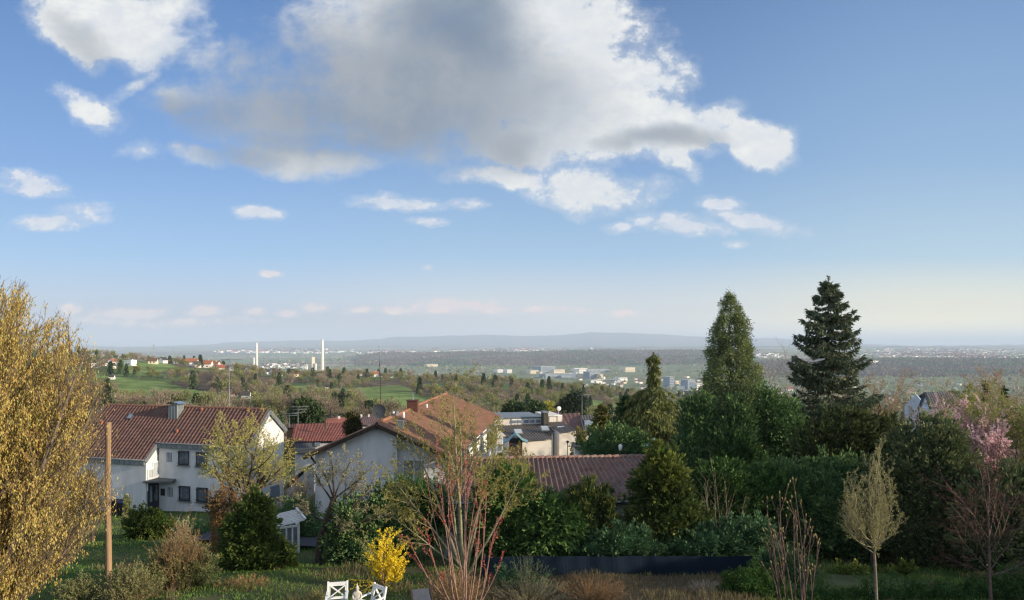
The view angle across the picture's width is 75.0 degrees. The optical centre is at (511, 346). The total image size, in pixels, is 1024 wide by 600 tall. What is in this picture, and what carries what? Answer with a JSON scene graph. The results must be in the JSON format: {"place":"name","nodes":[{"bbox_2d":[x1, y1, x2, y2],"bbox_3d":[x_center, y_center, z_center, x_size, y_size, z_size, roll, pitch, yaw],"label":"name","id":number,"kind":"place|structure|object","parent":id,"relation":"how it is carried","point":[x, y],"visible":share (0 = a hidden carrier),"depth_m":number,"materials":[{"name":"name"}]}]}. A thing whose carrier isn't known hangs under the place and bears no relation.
{"place":"outdoors","nodes":[
{"label":"outdoors","id":0,"kind":"place"},
{"bbox_2d":[196,530,330,546],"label":"driveway","id":1,"kind":"structure","parent":0,"point":[308,541],"depth_m":35.84,"materials":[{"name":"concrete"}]},
{"bbox_2d":[0,0,1023,346],"label":"sky","id":2,"kind":"structure","parent":0,"point":[173,172],"materials":[{"name":"blue"}]},
{"bbox_2d":[12,474,1023,599],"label":"ground","id":3,"kind":"structure","parent":0,"point":[840,580],"depth_m":23.95,"materials":[{"name":"plant"}]},
{"bbox_2d":[0,275,126,599],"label":"hazel tree","id":4,"kind":"object","parent":3,"relation":"on","point":[35,500],"visible":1,"depth_m":14.34,"materials":[{"name":"yellow plant"}]},
{"bbox_2d":[48,569,104,599],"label":"green bush","id":5,"kind":"object","parent":3,"relation":"on","point":[73,589],"visible":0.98,"depth_m":20.49,"materials":[{"name":"green plant"}]},
{"bbox_2d":[70,469,104,542],"bbox_3d":[-22.818,8.761,35.811,2.067,4.439,1.674,0,0,-10],"label":"upright shrub","id":6,"kind":"object","parent":3,"relation":"on","point":[93,537],"visible":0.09,"depth_m":35.87,"materials":[{"name":"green plant"}]},
{"bbox_2d":[104,420,111,590],"bbox_3d":[-13.310,5.510,22.003,0.197,6.222,0.198,0,0,26],"label":"wooden pole","id":7,"kind":"object","parent":3,"relation":"on","point":[108,528],"visible":0.69,"depth_m":21.93,"materials":[{"name":"brown wood"}]},
{"bbox_2d":[92,556,169,599],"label":"leafy rose bush","id":8,"kind":"object","parent":3,"relation":"on","point":[125,588],"visible":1,"depth_m":20.66,"materials":[{"name":"green plant"}]},
{"bbox_2d":[117,500,175,540],"bbox_3d":[-20.762,10.057,37.791,3.594,2.572,2.359,0,0,0],"label":"rhododendron","id":9,"kind":"object","parent":3,"relation":"on","point":[145,523],"visible":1,"depth_m":37.41,"materials":[{"name":"green plant"}]},
{"bbox_2d":[143,506,210,590],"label":"dry stalks","id":10,"kind":"object","parent":3,"relation":"on","point":[180,544],"visible":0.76,"depth_m":22.13,"materials":[{"name":"brown plant"}]},
{"bbox_2d":[68,401,287,511],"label":"white house","id":11,"kind":"structure","parent":3,"relation":"on","point":[156,450],"depth_m":54.46,"materials":[{"name":"paint"}]},
{"bbox_2d":[147,483,158,508],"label":"front door","id":12,"kind":"structure","parent":11,"relation":"in","point":[153,488],"depth_m":54.07,"materials":[{"name":"black glass"}]},
{"bbox_2d":[176,451,188,466],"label":"window","id":13,"kind":"structure","parent":11,"relation":"in","point":[183,456],"depth_m":53.93,"materials":[{"name":"glass"}]},
{"bbox_2d":[177,486,190,501],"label":"window","id":14,"kind":"structure","parent":11,"relation":"in","point":[184,491],"depth_m":53.87,"materials":[{"name":"glass"}]},
{"bbox_2d":[194,487,207,503],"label":"window","id":15,"kind":"structure","parent":11,"relation":"in","point":[199,495],"depth_m":53.47,"materials":[{"name":"glass"}]},
{"bbox_2d":[270,484,279,509],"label":"side door","id":16,"kind":"structure","parent":11,"relation":"in","point":[275,490],"depth_m":55.85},
{"bbox_2d":[137,536,221,591],"bbox_3d":[-11.135,7.392,22.381,2.879,1.813,2.026,0,0,0],"label":"lavender bush","id":17,"kind":"object","parent":3,"relation":"on","point":[205,575],"visible":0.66,"depth_m":22.17,"materials":[{"name":"green plant"}]},
{"bbox_2d":[166,516,219,535],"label":"ground bushes","id":18,"kind":"object","parent":3,"relation":"on","point":[203,529],"visible":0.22,"depth_m":40.08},
{"bbox_2d":[201,464,263,553],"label":"ivy clad tree","id":19,"kind":"object","parent":3,"relation":"on","point":[216,503],"visible":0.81,"depth_m":30.79,"materials":[{"name":"brown plant"}]},
{"bbox_2d":[214,573,270,592],"bbox_3d":[-9.023,7.913,22.375,1.834,0.442,1.800,0,0,44],"label":"pruned heap","id":20,"kind":"object","parent":3,"relation":"on","point":[246,580],"visible":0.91,"depth_m":22.59,"materials":[{"name":"brown plant"}]},
{"bbox_2d":[196,404,317,505],"bbox_3d":[-13.080,6.556,34.390,5.985,7.563,6.329,0,0,-23],"label":"fruit tree","id":21,"kind":"object","parent":3,"relation":"on","point":[224,454],"visible":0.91,"depth_m":33.70,"materials":[{"name":"green plant"}]},
{"bbox_2d":[213,483,301,572],"bbox_3d":[-10.048,7.256,25.977,3.341,3.837,2.589,0,0,0],"label":"yew bush","id":22,"kind":"object","parent":3,"relation":"on","point":[251,540],"visible":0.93,"depth_m":25.64,"materials":[{"name":"green plant"}]},
{"bbox_2d":[275,507,305,553],"bbox_3d":[-10.783,8.963,31.277,1.775,2.214,2.312,0,0,-28],"label":"greenhouse","id":23,"kind":"object","parent":3,"relation":"on","point":[292,531],"visible":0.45,"depth_m":30.71,"materials":[{"name":"glass"}]},
{"bbox_2d":[286,424,294,459],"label":"dark red roofed house","id":24,"kind":"structure","parent":3,"relation":"on","point":[290,428],"depth_m":96.40,"materials":[{"name":"tile"}]},
{"bbox_2d":[279,465,315,510],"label":"forest shrub","id":25,"kind":"object","parent":3,"relation":"on","point":[298,489],"visible":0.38,"depth_m":45.02,"materials":[{"name":"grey plant"}]},
{"bbox_2d":[284,463,313,497],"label":"garage","id":26,"kind":"structure","parent":3,"relation":"on","point":[301,475],"depth_m":58.00,"materials":[{"name":"paint"}]},
{"bbox_2d":[275,491,325,536],"bbox_3d":[-12.098,9.806,37.664,3.937,3.149,2.456,0,0,0],"label":"viburnum","id":27,"kind":"object","parent":3,"relation":"on","point":[308,528],"visible":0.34,"depth_m":37.54,"materials":[{"name":"green plant"}]},
{"bbox_2d":[286,394,328,423],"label":"round pine","id":28,"kind":"object","parent":3,"relation":"on","point":[313,414],"visible":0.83,"depth_m":98.98,"materials":[{"name":"green plant"}]},
{"bbox_2d":[291,422,361,490],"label":"red roofed house","id":29,"kind":"structure","parent":3,"relation":"on","point":[313,436],"depth_m":78.97,"materials":[{"name":"tile"}]},
{"bbox_2d":[325,580,348,599],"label":"garden chair","id":30,"kind":"object","parent":3,"relation":"on","point":[332,584],"visible":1,"depth_m":19.37,"materials":[{"name":"white paint"}]},
{"bbox_2d":[292,444,400,564],"bbox_3d":[-6.906,6.606,27.889,4.542,5.247,2.301,0,0,25],"label":"pollarded tree","id":31,"kind":"object","parent":3,"relation":"on","point":[318,553],"visible":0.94,"depth_m":27.89,"materials":[{"name":"brown plant"}]},
{"bbox_2d":[342,408,362,435],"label":"slim thujas","id":32,"kind":"object","parent":3,"relation":"on","point":[352,423],"visible":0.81,"depth_m":73.66,"materials":[{"name":"green plant"}]},
{"bbox_2d":[316,475,428,565],"bbox_3d":[-5.938,7.597,28.389,4.789,4.038,3.081,0,0,0],"label":"holly shrub","id":33,"kind":"object","parent":3,"relation":"on","point":[343,547],"visible":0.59,"depth_m":27.89,"materials":[{"name":"green plant"}]},
{"bbox_2d":[360,414,386,427],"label":"brown roofed house","id":34,"kind":"structure","parent":3,"relation":"on","point":[368,420],"depth_m":100.68,"materials":[{"name":"tile"}]},
{"bbox_2d":[362,582,386,599],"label":"garden chair","id":35,"kind":"object","parent":3,"relation":"on","point":[380,587],"visible":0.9,"depth_m":19.14,"materials":[{"name":"white paint"}]},
{"bbox_2d":[348,526,409,593],"bbox_3d":[-4.507,7.295,22.537,2.097,2.467,2.075,0,0,-11],"label":"forsythia","id":36,"kind":"object","parent":3,"relation":"on","point":[377,564],"visible":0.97,"depth_m":22.57,"materials":[{"name":"yellow plant"}]},
{"bbox_2d":[302,392,502,521],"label":"gabled house","id":37,"kind":"structure","parent":3,"relation":"on","point":[372,443],"depth_m":45.50,"materials":[{"name":"paint"}]},
{"bbox_2d":[371,362,395,418],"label":"roof antenna","id":38,"kind":"object","parent":37,"relation":"on","point":[378,410],"visible":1,"depth_m":46.22,"materials":[{"name":"metal"}]},
{"bbox_2d":[403,459,424,482],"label":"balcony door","id":39,"kind":"structure","parent":37,"relation":"in","point":[411,460],"depth_m":45.93,"materials":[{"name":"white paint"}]},
{"bbox_2d":[373,469,458,546],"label":"mixed evergreen","id":40,"kind":"object","parent":3,"relation":"on","point":[424,511],"visible":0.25,"depth_m":29.57,"materials":[{"name":"green plant"}]},
{"bbox_2d":[410,585,432,599],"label":"folding chair","id":41,"kind":"object","parent":3,"relation":"on","point":[421,594],"visible":1,"depth_m":18.86,"materials":[{"name":"fabric"}]},
{"bbox_2d":[399,434,504,599],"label":"red budded shrub","id":42,"kind":"object","parent":3,"relation":"on","point":[464,581],"visible":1,"depth_m":19.47,"materials":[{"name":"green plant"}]},
{"bbox_2d":[417,565,487,599],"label":"brown thicket","id":43,"kind":"object","parent":3,"relation":"on","point":[448,590],"visible":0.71,"depth_m":20.52,"materials":[{"name":"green plant"}]},
{"bbox_2d":[370,360,549,578],"bbox_3d":[-1.847,4.434,23.750,6.288,7.890,4.110,0,0,7],"label":"willow tree","id":44,"kind":"object","parent":3,"relation":"on","point":[457,424],"visible":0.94,"depth_m":24.04,"materials":[{"name":"brown plant"}]},
{"bbox_2d":[453,457,553,568],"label":"thuja","id":45,"kind":"object","parent":3,"relation":"on","point":[501,543],"visible":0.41,"depth_m":26.70,"materials":[{"name":"green plant"}]},
{"bbox_2d":[491,562,553,590],"bbox_3d":[0.373,7.778,22.422,2.210,1.038,1.039,0,0,0],"label":"bluish euphorbia","id":46,"kind":"object","parent":3,"relation":"on","point":[503,574],"visible":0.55,"depth_m":22.35,"materials":[{"name":"green plant"}]},
{"bbox_2d":[511,459,538,490],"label":"sunlit cypress bush","id":47,"kind":"object","parent":3,"relation":"on","point":[532,474],"visible":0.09,"depth_m":29.21,"materials":[{"name":"green plant"}]},
{"bbox_2d":[504,552,555,590],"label":"spiky fence shrub","id":48,"kind":"object","parent":3,"relation":"on","point":[527,570],"visible":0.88,"depth_m":22.15,"materials":[{"name":"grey plant"}]},
{"bbox_2d":[488,571,571,599],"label":"grey brushwood","id":49,"kind":"object","parent":3,"relation":"on","point":[542,589],"visible":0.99,"depth_m":21.04,"materials":[{"name":"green plant"}]},
{"bbox_2d":[37,554,1023,599],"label":"dry grass","id":50,"kind":"structure","parent":3,"relation":"on","point":[684,592],"depth_m":22.56,"materials":[{"name":"plant"}]},
{"bbox_2d":[493,406,575,456],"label":"terraced building","id":51,"kind":"structure","parent":3,"relation":"on","point":[545,433],"depth_m":74.33,"materials":[{"name":"paint"}]},
{"bbox_2d":[500,483,593,556],"bbox_3d":[1.395,7.430,26.772,4.285,3.871,3.304,0,0,0],"label":"shrub","id":52,"kind":"object","parent":3,"relation":"on","point":[560,531],"visible":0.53,"depth_m":26.22,"materials":[{"name":"green plant"}]},
{"bbox_2d":[440,433,656,556],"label":"building","id":53,"kind":"structure","parent":3,"relation":"on","point":[566,470],"depth_m":33.81,"materials":[{"name":"brown tile"}]},
{"bbox_2d":[560,413,584,440],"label":"brown tiled house","id":54,"kind":"structure","parent":3,"relation":"on","point":[573,420],"depth_m":91.33,"materials":[{"name":"tile"}]},
{"bbox_2d":[563,481,587,537],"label":"upright yew","id":55,"kind":"object","parent":3,"relation":"on","point":[574,493],"visible":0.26,"depth_m":26.83,"materials":[{"name":"green plant"}]},
{"bbox_2d":[568,426,587,454],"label":"olive shrub","id":56,"kind":"object","parent":3,"relation":"on","point":[580,436],"visible":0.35,"depth_m":65.80,"materials":[{"name":"green plant"}]},
{"bbox_2d":[580,415,593,438],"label":"skylit roof house","id":57,"kind":"structure","parent":3,"relation":"on","point":[585,419],"depth_m":87.93,"materials":[{"name":"grey tile"}]},
{"bbox_2d":[579,474,603,542],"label":"upright yew","id":58,"kind":"object","parent":3,"relation":"on","point":[590,500],"visible":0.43,"depth_m":26.70,"materials":[{"name":"green plant"}]},
{"bbox_2d":[554,571,632,599],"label":"dry spirea","id":59,"kind":"object","parent":3,"relation":"on","point":[588,587],"visible":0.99,"depth_m":21.39,"materials":[{"name":"brown plant"}]},
{"bbox_2d":[585,403,610,440],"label":"golden conifer","id":60,"kind":"object","parent":3,"relation":"on","point":[600,418],"visible":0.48,"depth_m":57.73,"materials":[{"name":"green plant"}]},
{"bbox_2d":[591,480,623,534],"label":"upright yew","id":61,"kind":"object","parent":3,"relation":"on","point":[606,512],"visible":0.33,"depth_m":26.74,"materials":[{"name":"green plant"}]},
{"bbox_2d":[579,440,645,454],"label":"clipped bushes","id":62,"kind":"object","parent":3,"relation":"on","point":[607,450],"visible":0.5,"depth_m":40.76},
{"bbox_2d":[575,419,652,452],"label":"shaded evergreens","id":63,"kind":"object","parent":3,"relation":"on","point":[618,435],"visible":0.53,"depth_m":46.27,"materials":[{"name":"green plant"}]},
{"bbox_2d":[569,516,676,556],"bbox_3d":[4.292,7.925,26.073,4.320,2.499,2.239,0,0,0],"label":"cherry laurel","id":64,"kind":"object","parent":3,"relation":"on","point":[620,541],"visible":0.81,"depth_m":25.75,"materials":[{"name":"green plant"}]},
{"bbox_2d":[607,394,643,435],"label":"dark fir","id":65,"kind":"object","parent":3,"relation":"on","point":[619,408],"visible":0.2,"depth_m":50.22,"materials":[{"name":"green plant"}]},
{"bbox_2d":[482,554,771,576],"bbox_3d":[4.424,8.267,24.639,11.061,1.197,0.161,0,0,0],"label":"privacy fence","id":66,"kind":"object","parent":3,"relation":"on","point":[654,564],"visible":0.52,"depth_m":24.60,"materials":[{"name":"blue"}]},
{"bbox_2d":[618,351,680,448],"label":"weeping spruce","id":67,"kind":"object","parent":3,"relation":"on","point":[651,413],"visible":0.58,"depth_m":48.80,"materials":[{"name":"green plant"}]},
{"bbox_2d":[617,439,717,556],"bbox_3d":[6.446,6.648,27.447,4.524,5.662,3.215,0,0,0],"label":"conical thuja","id":68,"kind":"object","parent":3,"relation":"on","point":[659,512],"visible":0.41,"depth_m":26.82,"materials":[{"name":"green plant"}]},
{"bbox_2d":[633,437,692,491],"bbox_3d":[6.094,4.906,27.062,2.191,2.612,1.569,0,0,26],"label":"golden tip","id":69,"kind":"object","parent":68,"relation":"on","point":[666,463],"visible":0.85,"depth_m":26.85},
{"bbox_2d":[688,578,718,594],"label":"dry grass tuft","id":70,"kind":"object","parent":3,"relation":"on","point":[695,586],"visible":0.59,"depth_m":21.64,"materials":[{"name":"plant"}]},
{"bbox_2d":[670,387,762,479],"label":"cypress wall","id":71,"kind":"structure","parent":3,"relation":"on","point":[699,428],"depth_m":36.05,"materials":[{"name":"green plant"}]},
{"bbox_2d":[691,457,751,527],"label":"elder twigs","id":72,"kind":"object","parent":3,"relation":"on","point":[719,498],"visible":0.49,"depth_m":27.69,"materials":[{"name":"grey plant"}]},
{"bbox_2d":[668,509,782,556],"bbox_3d":[8.193,7.764,26.190,4.825,2.899,2.092,0,0,0],"label":"laurel thicket","id":73,"kind":"object","parent":3,"relation":"on","point":[742,536],"visible":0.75,"depth_m":25.90,"materials":[{"name":"green plant"}]},
{"bbox_2d":[688,289,768,454],"bbox_3d":[12.461,4.016,38.054,5.145,14.858,4.744,0,0,31],"label":"false cypress","id":74,"kind":"object","parent":3,"relation":"on","point":[726,351],"visible":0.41,"depth_m":37.37,"materials":[{"name":"green plant"}]},
{"bbox_2d":[696,425,775,483],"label":"young fir","id":75,"kind":"object","parent":3,"relation":"on","point":[739,450],"visible":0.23,"depth_m":35.34,"materials":[{"name":"green plant"}]},
{"bbox_2d":[690,451,801,554],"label":"hedge conifer","id":76,"kind":"object","parent":3,"relation":"on","point":[757,488],"visible":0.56,"depth_m":28.55,"materials":[{"name":"green plant"}]},
{"bbox_2d":[714,556,794,599],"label":"box shrub","id":77,"kind":"object","parent":3,"relation":"on","point":[740,580],"visible":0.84,"depth_m":21.22,"materials":[{"name":"plant"}]},
{"bbox_2d":[729,376,811,466],"bbox_3d":[14.201,6.375,36.920,6.406,9.715,3.631,0,0,0],"label":"dark pine mass","id":78,"kind":"object","parent":3,"relation":"on","point":[779,419],"visible":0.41,"depth_m":36.23,"materials":[{"name":"green plant"}]},
{"bbox_2d":[756,541,819,584],"bbox_3d":[9.795,7.867,23.765,2.428,1.737,1.786,0,0,0],"label":"shrub","id":79,"kind":"object","parent":3,"relation":"on","point":[789,564],"visible":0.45,"depth_m":23.61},
{"bbox_2d":[761,477,820,599],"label":"chestnut sapling","id":80,"kind":"object","parent":3,"relation":"on","point":[774,536],"visible":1,"depth_m":18.70,"materials":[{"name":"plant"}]},
{"bbox_2d":[754,335,834,416],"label":"leafless tree","id":81,"kind":"object","parent":3,"relation":"on","point":[786,392],"visible":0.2,"depth_m":67.18,"materials":[{"name":"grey plant"}]},
{"bbox_2d":[748,444,869,560],"bbox_3d":[13.382,7.213,30.066,6.396,5.560,3.305,0,0,0],"label":"dark juniper","id":82,"kind":"object","parent":3,"relation":"on","point":[819,488],"visible":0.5,"depth_m":29.33,"materials":[{"name":"green plant"}]},
{"bbox_2d":[786,275,885,428],"bbox_3d":[18.965,3.741,40.049,6.845,16.125,8.718,0,0,0],"label":"spruce","id":83,"kind":"object","parent":3,"relation":"on","point":[819,377],"visible":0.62,"depth_m":39.50,"materials":[{"name":"green plant"}]},
{"bbox_2d":[783,403,904,470],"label":"olive pine","id":84,"kind":"object","parent":3,"relation":"on","point":[856,430],"visible":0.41,"depth_m":32.17,"materials":[{"name":"green plant"}]},
{"bbox_2d":[813,445,908,563],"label":"back yew","id":85,"kind":"object","parent":3,"relation":"on","point":[854,459],"visible":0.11,"depth_m":29.47,"materials":[{"name":"green plant"}]},
{"bbox_2d":[824,557,918,576],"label":"sunlit ground ivy","id":86,"kind":"object","parent":3,"relation":"on","point":[903,568],"visible":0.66,"depth_m":24.88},
{"bbox_2d":[836,435,907,599],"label":"young ornamental tree","id":87,"kind":"object","parent":3,"relation":"on","point":[860,521],"visible":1,"depth_m":19.86,"materials":[{"name":"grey plant"}]},
{"bbox_2d":[831,367,919,431],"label":"bare oak","id":88,"kind":"object","parent":3,"relation":"on","point":[893,404],"visible":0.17,"depth_m":61.51,"materials":[{"name":"brown plant"}]},
{"bbox_2d":[787,562,1023,599],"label":"green undergrowth","id":89,"kind":"object","parent":3,"relation":"on","point":[1009,589],"visible":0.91,"depth_m":21.36,"materials":[{"name":"plant"}]},
{"bbox_2d":[855,407,1001,570],"bbox_3d":[17.416,6.000,27.373,6.124,7.033,4.386,0,0,0],"label":"giant yew","id":90,"kind":"object","parent":3,"relation":"on","point":[925,450],"visible":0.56,"depth_m":26.79,"materials":[{"name":"green plant"}]},
{"bbox_2d":[905,391,972,428],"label":"grey roofed house","id":91,"kind":"structure","parent":3,"relation":"on","point":[924,398],"depth_m":90.28,"materials":[{"name":"stone"}]},
{"bbox_2d":[912,392,1012,454],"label":"blossoming cherry","id":92,"kind":"object","parent":3,"relation":"on","point":[959,416],"visible":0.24,"depth_m":49.42,"materials":[{"name":"pink plant"}]},
{"bbox_2d":[915,364,1023,462],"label":"peach tree","id":93,"kind":"object","parent":3,"relation":"on","point":[989,392],"visible":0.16,"depth_m":61.55,"materials":[{"name":"brown plant"}]},
{"bbox_2d":[919,446,1023,599],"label":"purple budded tree","id":94,"kind":"object","parent":3,"relation":"on","point":[988,525],"visible":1,"depth_m":19.96,"materials":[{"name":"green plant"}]},
{"bbox_2d":[936,375,1023,472],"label":"lime tree","id":95,"kind":"object","parent":3,"relation":"on","point":[971,397],"visible":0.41,"depth_m":49.35,"materials":[{"name":"plant"}]},
{"bbox_2d":[937,454,1023,572],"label":"yew","id":96,"kind":"object","parent":3,"relation":"on","point":[1010,554],"visible":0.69,"depth_m":24.89,"materials":[{"name":"green plant"}]},
{"bbox_2d":[962,418,1019,474],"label":"blossoming cherry","id":97,"kind":"object","parent":3,"relation":"on","point":[992,439],"visible":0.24,"depth_m":47.31,"materials":[{"name":"pink plant"}]},
{"bbox_2d":[967,396,1023,473],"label":"twisted bare tree","id":98,"kind":"object","parent":3,"relation":"on","point":[1016,453],"visible":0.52,"depth_m":33.13,"materials":[{"name":"plant"}]},
{"bbox_2d":[19,332,1023,473],"bbox_3d":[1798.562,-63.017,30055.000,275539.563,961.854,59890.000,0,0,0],"label":"terrain","id":99,"kind":"structure","parent":0,"point":[394,388],"depth_m":6219.72,"materials":[{"name":"plant"}]},
{"bbox_2d":[96,377,116,411],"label":"spruce","id":100,"kind":"object","parent":99,"relation":"on","point":[109,389],"visible":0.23,"depth_m":149.65,"materials":[{"name":"green plant"}]},
{"bbox_2d":[165,391,193,404],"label":"budding tree","id":101,"kind":"object","parent":99,"relation":"on","point":[176,398],"visible":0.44,"depth_m":281.99,"materials":[{"name":"green plant"}]},
{"bbox_2d":[192,390,218,405],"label":"budding tree","id":102,"kind":"object","parent":99,"relation":"on","point":[207,398],"visible":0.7,"depth_m":290.76,"materials":[{"name":"green plant"}]},
{"bbox_2d":[11,346,1000,427],"bbox_3d":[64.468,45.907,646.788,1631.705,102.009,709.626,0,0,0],"label":"woodland","id":103,"kind":"object","parent":99,"relation":"on","point":[258,400],"visible":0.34,"depth_m":550.89,"materials":[{"name":"green plant"}]},
{"bbox_2d":[500,399,526,411],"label":"round evergreen","id":104,"kind":"object","parent":99,"relation":"on","point":[512,406],"visible":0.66,"depth_m":118.82,"materials":[{"name":"green plant"}]},
{"bbox_2d":[525,399,549,413],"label":"dark tree pair","id":105,"kind":"object","parent":99,"relation":"on","point":[533,404],"visible":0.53,"depth_m":117.42,"materials":[{"name":"green plant"}]},
{"bbox_2d":[539,373,572,377],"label":"industrial hall","id":106,"kind":"structure","parent":99,"relation":"on","point":[560,375],"depth_m":3206.47,"materials":[{"name":"metal"}]},
{"bbox_2d":[552,388,587,414],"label":"cedar","id":107,"kind":"object","parent":99,"relation":"on","point":[575,401],"visible":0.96,"depth_m":127.15,"materials":[{"name":"green plant"}]},
{"bbox_2d":[131,348,1023,410],"bbox_3d":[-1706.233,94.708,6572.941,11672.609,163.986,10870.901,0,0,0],"label":"distant forest","id":108,"kind":"object","parent":99,"relation":"on","point":[1004,366],"visible":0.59,"depth_m":4531.20,"materials":[{"name":"plant"}]},
{"bbox_2d":[213,346,1023,357],"bbox_3d":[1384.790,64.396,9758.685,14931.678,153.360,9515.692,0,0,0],"label":"distant towns","id":109,"kind":"structure","parent":99,"relation":"on","point":[934,352],"depth_m":10397.95,"materials":[{"name":"white"}]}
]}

